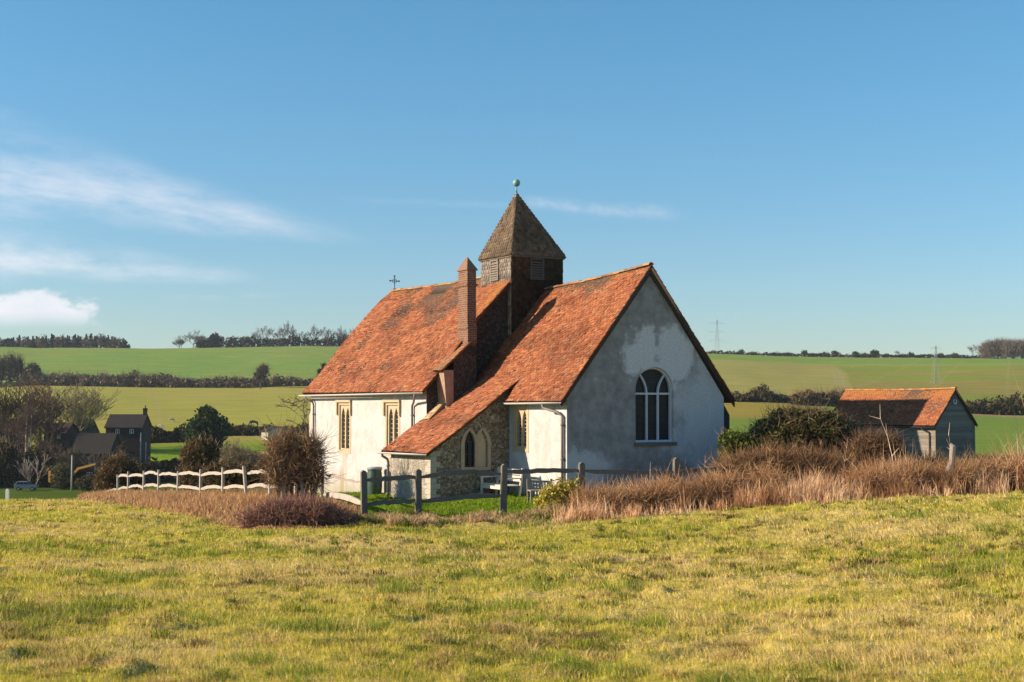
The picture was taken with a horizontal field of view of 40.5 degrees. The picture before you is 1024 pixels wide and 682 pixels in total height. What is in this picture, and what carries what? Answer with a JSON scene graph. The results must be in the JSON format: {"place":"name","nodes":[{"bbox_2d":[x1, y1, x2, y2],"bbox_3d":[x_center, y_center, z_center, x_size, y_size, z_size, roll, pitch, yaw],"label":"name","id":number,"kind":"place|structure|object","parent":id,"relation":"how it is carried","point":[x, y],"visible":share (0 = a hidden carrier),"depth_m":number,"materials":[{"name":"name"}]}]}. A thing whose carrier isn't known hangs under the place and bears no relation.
{"place":"outdoors","nodes":[
{"label":"outdoors","id":0,"kind":"place"},
{"bbox_2d":[248,420,257,425],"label":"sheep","id":1,"kind":"object","parent":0,"point":[253,421],"visible":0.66,"depth_m":344.16},
{"bbox_2d":[317,491,538,516],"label":"lawn grass","id":2,"kind":"structure","parent":0,"point":[454,507],"depth_m":39.91,"materials":[{"name":"plant"}]},
{"bbox_2d":[0,489,1023,681],"bbox_3d":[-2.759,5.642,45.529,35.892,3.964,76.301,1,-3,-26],"label":"field grass","id":3,"kind":"structure","parent":0,"point":[675,613],"depth_m":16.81,"materials":[{"name":"plant"}]},
{"bbox_2d":[0,346,1023,681],"bbox_3d":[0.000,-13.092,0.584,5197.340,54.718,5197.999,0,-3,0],"label":"ground","id":4,"kind":"structure","parent":0,"point":[970,378],"depth_m":29.09,"materials":[{"name":"plant"}]},
{"bbox_2d":[0,355,8,383],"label":"ivy tree","id":5,"kind":"object","parent":4,"relation":"on","point":[2,374],"visible":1,"depth_m":638.94,"materials":[{"name":"plant"}]},
{"bbox_2d":[5,489,9,499],"bbox_3d":[-22.825,7.060,62.748,0.160,0.753,0.120,0,-3,0],"label":"marker post","id":6,"kind":"object","parent":4,"relation":"on","point":[7,497],"visible":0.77,"depth_m":62.70,"materials":[{"name":"white paint"}]},
{"bbox_2d":[2,349,16,384],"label":"ivy tree","id":7,"kind":"object","parent":4,"relation":"on","point":[8,370],"visible":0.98,"depth_m":638.89,"materials":[{"name":"plant"}]},
{"bbox_2d":[0,419,27,454],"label":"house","id":8,"kind":"structure","parent":4,"relation":"on","point":[23,447],"depth_m":263.01,"materials":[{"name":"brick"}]},
{"bbox_2d":[0,380,29,386],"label":"field hedge","id":9,"kind":"object","parent":4,"relation":"on","point":[11,383],"visible":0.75,"depth_m":615.05,"materials":[{"name":"plant"}]},
{"bbox_2d":[0,382,30,431],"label":"bare tree","id":10,"kind":"object","parent":4,"relation":"on","point":[16,402],"visible":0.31,"depth_m":254.04,"materials":[{"name":"plant"}]},
{"bbox_2d":[10,351,26,380],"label":"ivy tree","id":11,"kind":"object","parent":4,"relation":"on","point":[19,364],"visible":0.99,"depth_m":638.89,"materials":[{"name":"plant"}]},
{"bbox_2d":[14,481,38,490],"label":"parked car","id":12,"kind":"object","parent":4,"relation":"on","point":[20,485],"visible":1,"depth_m":222.40,"materials":[{"name":"paint"}]},
{"bbox_2d":[10,401,43,451],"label":"birch tree","id":13,"kind":"object","parent":4,"relation":"on","point":[26,427],"visible":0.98,"depth_m":239.29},
{"bbox_2d":[0,427,57,487],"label":"lane hedge","id":14,"kind":"object","parent":4,"relation":"on","point":[11,475],"visible":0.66,"depth_m":233.45,"materials":[{"name":"plant"}]},
{"bbox_2d":[0,384,60,447],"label":"bare tree","id":15,"kind":"object","parent":4,"relation":"on","point":[4,403],"visible":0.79,"depth_m":248.29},
{"bbox_2d":[10,456,50,483],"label":"bare tree","id":16,"kind":"object","parent":4,"relation":"on","point":[27,470],"visible":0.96,"depth_m":225.56,"materials":[{"name":"plant"}]},
{"bbox_2d":[14,401,49,445],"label":"birch tree","id":17,"kind":"object","parent":4,"relation":"on","point":[33,418],"visible":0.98,"depth_m":239.34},
{"bbox_2d":[22,360,41,378],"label":"ivy tree","id":18,"kind":"object","parent":4,"relation":"on","point":[36,367],"visible":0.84,"depth_m":638.89,"materials":[{"name":"plant"}]},
{"bbox_2d":[1,383,70,449],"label":"bare tree","id":19,"kind":"object","parent":4,"relation":"on","point":[53,423],"visible":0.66,"depth_m":248.89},
{"bbox_2d":[0,370,71,456],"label":"bare tree","id":20,"kind":"object","parent":4,"relation":"on","point":[36,396],"visible":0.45,"depth_m":252.13,"materials":[{"name":"plant"}]},
{"bbox_2d":[19,431,72,463],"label":"bare tree","id":21,"kind":"object","parent":4,"relation":"on","point":[43,446],"visible":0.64,"depth_m":237.97,"materials":[{"name":"plant"}]},
{"bbox_2d":[35,462,74,487],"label":"lane hedge","id":22,"kind":"object","parent":4,"relation":"on","point":[43,482],"visible":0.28,"depth_m":230.74,"materials":[{"name":"plant"}]},
{"bbox_2d":[49,462,70,489],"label":"bush","id":23,"kind":"object","parent":4,"relation":"on","point":[60,479],"visible":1,"depth_m":224.88,"materials":[{"name":"plant"}]},
{"bbox_2d":[42,423,80,469],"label":"house","id":24,"kind":"structure","parent":4,"relation":"on","point":[71,432],"depth_m":258.79,"materials":[{"name":"brick"}]},
{"bbox_2d":[0,333,130,347],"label":"woodland","id":25,"kind":"object","parent":4,"relation":"on","point":[78,341],"visible":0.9,"depth_m":957.58,"materials":[{"name":"plant"}]},
{"bbox_2d":[54,445,87,469],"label":"bare tree","id":26,"kind":"object","parent":4,"relation":"on","point":[76,457],"visible":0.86,"depth_m":232.47,"materials":[{"name":"plant"}]},
{"bbox_2d":[71,455,72,490],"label":"utility pole","id":27,"kind":"object","parent":4,"relation":"on","point":[71,472],"visible":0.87,"depth_m":223.18,"materials":[{"name":"grey wood"}]},
{"bbox_2d":[48,463,96,488],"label":"digger","id":28,"kind":"object","parent":4,"relation":"on","point":[74,472],"visible":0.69,"depth_m":226.66,"materials":[{"name":"metal"}]},
{"bbox_2d":[37,381,120,430],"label":"bare tree","id":29,"kind":"object","parent":4,"relation":"on","point":[77,409],"visible":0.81,"depth_m":284.67,"materials":[{"name":"plant"}]},
{"bbox_2d":[74,474,98,490],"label":"hedge bush","id":30,"kind":"object","parent":4,"relation":"on","point":[85,481],"visible":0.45,"depth_m":220.49,"materials":[{"name":"plant"}]},
{"bbox_2d":[73,419,99,432],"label":"house","id":31,"kind":"structure","parent":4,"relation":"on","point":[93,429],"depth_m":287.44,"materials":[{"name":"brick"}]},
{"bbox_2d":[71,433,123,484],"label":"house","id":32,"kind":"structure","parent":4,"relation":"on","point":[93,443],"depth_m":237.00,"materials":[{"name":"brick"}]},
{"bbox_2d":[16,367,181,387],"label":"field hedge","id":33,"kind":"object","parent":4,"relation":"on","point":[121,380],"visible":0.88,"depth_m":633.00,"materials":[{"name":"plant"}]},
{"bbox_2d":[82,441,135,469],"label":"bare tree","id":34,"kind":"object","parent":4,"relation":"on","point":[98,459],"visible":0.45,"depth_m":230.26,"materials":[{"name":"plant"}]},
{"bbox_2d":[89,449,145,491],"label":"clipped bush","id":35,"kind":"object","parent":4,"relation":"on","point":[108,472],"visible":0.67,"depth_m":81.15,"materials":[{"name":"plant"}]},
{"bbox_2d":[104,405,152,463],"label":"house","id":36,"kind":"structure","parent":4,"relation":"on","point":[127,428],"depth_m":262.08,"materials":[{"name":"brick"}]},
{"bbox_2d":[140,432,140,462],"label":"utility pole","id":37,"kind":"object","parent":4,"relation":"on","point":[140,447],"visible":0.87,"depth_m":254.27,"materials":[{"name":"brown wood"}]},
{"bbox_2d":[145,442,146,462],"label":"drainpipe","id":38,"kind":"object","parent":4,"relation":"on","point":[146,453],"visible":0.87,"depth_m":251.30,"materials":[{"name":"paint"}]},
{"bbox_2d":[150,457,180,468],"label":"garden hedge","id":39,"kind":"object","parent":4,"relation":"on","point":[173,461],"visible":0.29,"depth_m":256.78,"materials":[{"name":"plant"}]},
{"bbox_2d":[151,423,189,442],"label":"garden hedge","id":40,"kind":"object","parent":4,"relation":"on","point":[159,435],"visible":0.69,"depth_m":303.58,"materials":[{"name":"plant"}]},
{"bbox_2d":[125,456,220,482],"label":"garden hedge","id":41,"kind":"object","parent":4,"relation":"on","point":[157,466],"visible":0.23,"depth_m":233.91,"materials":[{"name":"plant"}]},
{"bbox_2d":[172,336,187,347],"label":"bare tree","id":42,"kind":"object","parent":4,"relation":"on","point":[180,342],"visible":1,"depth_m":954.79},
{"bbox_2d":[182,329,206,347],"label":"bare tree","id":43,"kind":"object","parent":4,"relation":"on","point":[197,338],"visible":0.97,"depth_m":950.70,"materials":[{"name":"plant"}]},
{"bbox_2d":[174,431,221,489],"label":"clipped bush","id":44,"kind":"object","parent":4,"relation":"on","point":[204,450],"visible":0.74,"depth_m":79.14,"materials":[{"name":"plant"}]},
{"bbox_2d":[194,340,208,347],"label":"evergreen tree","id":45,"kind":"object","parent":4,"relation":"on","point":[200,344],"visible":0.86,"depth_m":948.83,"materials":[{"name":"plant"}]},
{"bbox_2d":[182,404,233,447],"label":"conifer","id":46,"kind":"object","parent":4,"relation":"on","point":[208,421],"visible":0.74,"depth_m":260.12,"materials":[{"name":"plant"}]},
{"bbox_2d":[205,332,224,347],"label":"evergreen tree","id":47,"kind":"object","parent":4,"relation":"on","point":[214,340],"visible":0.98,"depth_m":946.47,"materials":[{"name":"plant"}]},
{"bbox_2d":[108,466,323,497],"bbox_3d":[-14.921,6.498,62.742,0.229,3.162,36.324,1,-3,-28],"label":"rail fence","id":48,"kind":"object","parent":4,"relation":"on","point":[222,473],"visible":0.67,"depth_m":60.18,"materials":[{"name":"white wood"}]},
{"bbox_2d":[77,487,369,529],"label":"dead grass","id":49,"kind":"structure","parent":4,"relation":"on","point":[216,504],"depth_m":47.41,"materials":[{"name":"plant"}]},
{"bbox_2d":[196,454,270,489],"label":"hedge","id":50,"kind":"object","parent":4,"relation":"on","point":[233,478],"visible":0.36,"depth_m":69.38,"materials":[{"name":"plant"}]},
{"bbox_2d":[219,438,260,485],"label":"pale shrub","id":51,"kind":"object","parent":4,"relation":"on","point":[232,453],"visible":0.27,"depth_m":117.23,"materials":[{"name":"plant"}]},
{"bbox_2d":[166,372,316,387],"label":"field hedge","id":52,"kind":"object","parent":4,"relation":"on","point":[231,382],"visible":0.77,"depth_m":628.28,"materials":[{"name":"plant"}]},
{"bbox_2d":[252,363,270,388],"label":"hedge tree","id":53,"kind":"object","parent":4,"relation":"on","point":[261,372],"visible":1,"depth_m":611.10,"materials":[{"name":"plant"}]},
{"bbox_2d":[219,437,303,459],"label":"garden hedge","id":54,"kind":"object","parent":4,"relation":"on","point":[248,454],"visible":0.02,"depth_m":246.99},
{"bbox_2d":[255,326,274,338],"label":"bare tree","id":55,"kind":"object","parent":4,"relation":"on","point":[267,330],"visible":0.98,"depth_m":955.96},
{"bbox_2d":[226,422,308,435],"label":"garden hedge","id":56,"kind":"object","parent":4,"relation":"on","point":[244,429],"visible":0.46,"depth_m":318.00,"materials":[{"name":"plant"}]},
{"bbox_2d":[259,426,287,439],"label":"house","id":57,"kind":"structure","parent":4,"relation":"on","point":[271,430],"depth_m":308.99,"materials":[{"name":"grey stone"}]},
{"bbox_2d":[240,394,310,457],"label":"bare tree","id":58,"kind":"object","parent":4,"relation":"on","point":[307,409],"visible":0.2,"depth_m":93.38,"materials":[{"name":"plant"}]},
{"bbox_2d":[271,327,285,345],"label":"bare tree","id":59,"kind":"object","parent":4,"relation":"on","point":[277,335],"visible":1,"depth_m":953.35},
{"bbox_2d":[221,332,347,347],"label":"ridge hedge","id":60,"kind":"object","parent":4,"relation":"on","point":[252,341],"visible":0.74,"depth_m":944.44,"materials":[{"name":"plant"}]},
{"bbox_2d":[278,321,296,335],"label":"bare tree","id":61,"kind":"object","parent":4,"relation":"on","point":[288,330],"visible":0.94,"depth_m":952.96,"materials":[{"name":"plant"}]},
{"bbox_2d":[234,404,348,500],"bbox_3d":[-7.019,3.742,44.533,3.731,3.485,2.620,0,-3,0],"label":"thorn bush","id":62,"kind":"object","parent":4,"relation":"on","point":[306,463],"visible":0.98,"depth_m":44.30,"materials":[{"name":"plant"}]},
{"bbox_2d":[231,484,366,528],"bbox_3d":[-5.170,4.283,33.938,3.471,1.565,2.147,0,-3,0],"label":"bramble","id":63,"kind":"object","parent":4,"relation":"on","point":[300,510],"visible":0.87,"depth_m":33.51,"materials":[{"name":"plant"}]},
{"bbox_2d":[306,323,322,339],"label":"bare tree","id":64,"kind":"object","parent":4,"relation":"on","point":[316,334],"visible":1,"depth_m":948.41,"materials":[{"name":"plant"}]},
{"bbox_2d":[316,361,325,375],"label":"pine tree","id":65,"kind":"object","parent":4,"relation":"on","point":[319,370],"visible":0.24,"depth_m":599.48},
{"bbox_2d":[315,328,332,343],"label":"bare tree","id":66,"kind":"object","parent":4,"relation":"on","point":[328,332],"visible":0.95,"depth_m":956.26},
{"bbox_2d":[335,325,346,336],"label":"bare tree","id":67,"kind":"object","parent":4,"relation":"on","point":[341,334],"visible":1,"depth_m":951.78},
{"bbox_2d":[367,467,381,494],"bbox_3d":[-4.853,4.959,48.939,0.552,1.050,0.552,2,-3,-32],"label":"water butt","id":68,"kind":"object","parent":4,"relation":"on","point":[373,488],"visible":0.76,"depth_m":48.72,"materials":[{"name":"green plastic"}]},
{"bbox_2d":[340,502,581,527],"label":"bank grass","id":69,"kind":"structure","parent":4,"relation":"on","point":[407,518],"depth_m":34.06,"materials":[{"name":"plant"}]},
{"bbox_2d":[480,467,523,496],"bbox_3d":[-0.332,4.504,43.527,0.719,1.050,1.560,2,-3,-31],"label":"garden bench","id":70,"kind":"object","parent":4,"relation":"on","point":[513,477],"visible":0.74,"depth_m":43.46,"materials":[{"name":"wood"}]},
{"bbox_2d":[299,179,736,498],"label":"chapel","id":71,"kind":"structure","parent":4,"relation":"on","point":[517,354],"depth_m":44.90,"materials":[{"name":"white lime render"},{"name":"clay tile"},{"name":"flint stone"}]},
{"bbox_2d":[335,400,351,453],"bbox_3d":[-6.282,3.228,52.278,0.250,2.010,1.320,2,-3,-31],"label":"window","id":72,"kind":"structure","parent":71,"relation":"in","point":[343,407],"depth_m":52.40,"materials":[{"name":"beige stone"}]},
{"bbox_2d":[382,400,400,455],"bbox_3d":[-4.168,3.057,48.771,0.250,1.980,1.320,2,-3,-31],"label":"window","id":73,"kind":"structure","parent":71,"relation":"in","point":[391,409],"depth_m":49.07,"materials":[{"name":"beige stone"}]},
{"bbox_2d":[461,427,490,469],"bbox_3d":[-1.180,3.429,44.210,1.100,1.370,0.160,2,-3,-31],"label":"window","id":74,"kind":"structure","parent":71,"relation":"in","point":[473,449],"depth_m":44.18,"materials":[{"name":"brown stone"}]},
{"bbox_2d":[513,404,528,452],"bbox_3d":[0.342,2.780,44.254,0.172,1.530,0.980,2,-3,-31],"label":"window","id":75,"kind":"structure","parent":71,"relation":"in","point":[520,412],"depth_m":44.27,"materials":[{"name":"beige stone"}]},
{"bbox_2d":[634,367,676,445],"bbox_3d":[4.467,2.055,43.711,1.620,2.470,0.280,2,-3,-31],"label":"window","id":76,"kind":"structure","parent":71,"relation":"in","point":[653,386],"depth_m":43.84,"materials":[{"name":"glass"}]},
{"bbox_2d":[323,457,736,514],"bbox_3d":[-1.843,4.207,39.766,14.835,1.863,8.650,-1,-3,27],"label":"rail fence","id":77,"kind":"object","parent":4,"relation":"on","point":[419,476],"visible":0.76,"depth_m":36.73,"materials":[{"name":"grey wood"}]},
{"bbox_2d":[526,479,551,501],"bbox_3d":[0.873,4.504,41.106,0.780,0.800,0.575,1,-3,-12],"label":"slatted seat","id":78,"kind":"object","parent":4,"relation":"on","point":[532,492],"visible":0.55,"depth_m":41.27,"materials":[{"name":"wood"}]},
{"bbox_2d":[533,472,585,509],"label":"yellow shrub","id":79,"kind":"object","parent":4,"relation":"on","point":[543,499],"visible":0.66,"depth_m":37.30,"materials":[{"name":"plant"}]},
{"bbox_2d":[567,477,648,513],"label":"bramble","id":80,"kind":"object","parent":4,"relation":"on","point":[617,494],"visible":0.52,"depth_m":36.08,"materials":[{"name":"plant"}]},
{"bbox_2d":[612,473,686,512],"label":"bramble","id":81,"kind":"object","parent":4,"relation":"on","point":[655,490],"visible":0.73,"depth_m":36.40,"materials":[{"name":"plant"}]},
{"bbox_2d":[637,465,752,505],"bbox_3d":[4.954,4.179,37.464,3.290,1.714,2.226,0,-3,0],"label":"bramble","id":82,"kind":"object","parent":4,"relation":"on","point":[706,488],"visible":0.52,"depth_m":37.29,"materials":[{"name":"plant"}]},
{"bbox_2d":[708,320,724,352],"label":"pylon","id":83,"kind":"object","parent":4,"relation":"on","point":[716,334],"visible":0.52,"depth_m":1502.07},
{"bbox_2d":[715,424,769,461],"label":"ivy bush","id":84,"kind":"object","parent":4,"relation":"on","point":[739,441],"visible":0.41,"depth_m":41.36,"materials":[{"name":"plant"}]},
{"bbox_2d":[689,453,801,498],"bbox_3d":[6.362,4.096,38.047,3.366,2.042,2.059,0,-3,0],"label":"bramble","id":85,"kind":"object","parent":4,"relation":"on","point":[762,473],"visible":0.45,"depth_m":37.97,"materials":[{"name":"plant"}]},
{"bbox_2d":[731,382,796,402],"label":"field hedge","id":86,"kind":"object","parent":4,"relation":"on","point":[760,394],"visible":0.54,"depth_m":402.04,"materials":[{"name":"plant"}]},
{"bbox_2d":[696,432,862,490],"bbox_3d":[7.823,3.844,40.045,5.131,2.462,2.216,0,-3,0],"label":"dead hedge","id":87,"kind":"object","parent":4,"relation":"on","point":[794,458],"visible":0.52,"depth_m":39.79,"materials":[{"name":"plant"}]},
{"bbox_2d":[547,385,1023,523],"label":"dead grass","id":88,"kind":"structure","parent":4,"relation":"on","point":[799,492],"depth_m":37.27,"materials":[{"name":"plant"}]},
{"bbox_2d":[739,395,867,462],"bbox_3d":[9.057,3.232,43.435,4.826,3.134,2.495,0,-3,0],"label":"ivy hedge","id":89,"kind":"object","parent":4,"relation":"on","point":[815,423],"visible":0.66,"depth_m":43.02,"materials":[{"name":"plant"}]},
{"bbox_2d":[790,383,854,405],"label":"field hedge","id":90,"kind":"object","parent":4,"relation":"on","point":[834,396],"visible":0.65,"depth_m":393.44,"materials":[{"name":"plant"}]},
{"bbox_2d":[706,350,991,357],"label":"ridge hedge","id":91,"kind":"object","parent":4,"relation":"on","point":[878,355],"visible":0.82,"depth_m":944.90,"materials":[{"name":"plant"}]},
{"bbox_2d":[870,350,879,354],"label":"skyline bush","id":92,"kind":"object","parent":4,"relation":"on","point":[875,352],"visible":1,"depth_m":947.44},
{"bbox_2d":[833,421,918,480],"bbox_3d":[11.098,3.539,42.300,2.781,2.226,1.847,0,-3,0],"label":"beech bush","id":93,"kind":"object","parent":4,"relation":"on","point":[872,444],"visible":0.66,"depth_m":42.06,"materials":[{"name":"plant"}]},
{"bbox_2d":[871,413,898,466],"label":"dead stalks","id":94,"kind":"object","parent":4,"relation":"on","point":[887,436],"visible":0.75,"depth_m":40.35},
{"bbox_2d":[837,449,933,495],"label":"bramble","id":95,"kind":"object","parent":4,"relation":"on","point":[903,469],"visible":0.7,"depth_m":38.51,"materials":[{"name":"plant"}]},
{"bbox_2d":[831,387,977,457],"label":"barn","id":96,"kind":"structure","parent":4,"relation":"on","point":[927,416],"depth_m":80.62,"materials":[{"name":"clay tile"},{"name":"painted timber weatherboard"},{"name":"dark iron"}]},
{"bbox_2d":[930,346,941,383],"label":"pylon","id":97,"kind":"object","parent":4,"relation":"on","point":[935,348],"visible":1,"depth_m":560.31,"materials":[{"name":"metal"}]},
{"bbox_2d":[897,450,1002,493],"bbox_3d":[12.080,3.942,39.032,3.309,1.817,2.262,0,-3,0],"label":"bramble","id":98,"kind":"object","parent":4,"relation":"on","point":[964,471],"visible":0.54,"depth_m":38.84,"materials":[{"name":"plant"}]},
{"bbox_2d":[945,443,955,485],"bbox_3d":[12.363,3.678,39.079,0.326,1.623,0.252,0,-3,0],"label":"fence post","id":99,"kind":"object","parent":4,"relation":"on","point":[952,452],"visible":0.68,"depth_m":39.02,"materials":[{"name":"wood"}]},
{"bbox_2d":[905,445,1015,474],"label":"bramble","id":100,"kind":"object","parent":4,"relation":"on","point":[941,459],"visible":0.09,"depth_m":43.25,"materials":[{"name":"plant"}]},
{"bbox_2d":[967,345,978,354],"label":"bare tree","id":101,"kind":"object","parent":4,"relation":"on","point":[972,348],"visible":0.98,"depth_m":946.51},
{"bbox_2d":[974,339,996,358],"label":"bare tree","id":102,"kind":"object","parent":4,"relation":"on","point":[981,349],"visible":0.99,"depth_m":924.79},
{"bbox_2d":[956,448,1023,492],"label":"bramble","id":103,"kind":"object","parent":4,"relation":"on","point":[998,467],"visible":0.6,"depth_m":39.31,"materials":[{"name":"plant"}]},
{"bbox_2d":[964,390,1023,414],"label":"field hedge","id":104,"kind":"object","parent":4,"relation":"on","point":[999,405],"visible":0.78,"depth_m":407.16,"materials":[{"name":"plant"}]},
{"bbox_2d":[983,337,1004,358],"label":"bare tree","id":105,"kind":"object","parent":4,"relation":"on","point":[996,347],"visible":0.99,"depth_m":921.75,"materials":[{"name":"plant"}]},
{"bbox_2d":[995,337,1012,358],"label":"bare tree","id":106,"kind":"object","parent":4,"relation":"on","point":[1005,343],"visible":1,"depth_m":918.35,"materials":[{"name":"plant"}]},
{"bbox_2d":[1004,337,1020,358],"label":"bare tree","id":107,"kind":"object","parent":4,"relation":"on","point":[1011,350],"visible":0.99,"depth_m":916.62,"materials":[{"name":"plant"}]},
{"bbox_2d":[1013,337,1023,358],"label":"bare tree","id":108,"kind":"object","parent":4,"relation":"on","point":[1020,349],"visible":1,"depth_m":914.72,"materials":[{"name":"plant"}]},
{"bbox_2d":[0,0,1023,357],"label":"sky","id":109,"kind":"structure","parent":0,"point":[796,176],"materials":[{"name":"blue"}]}
]}

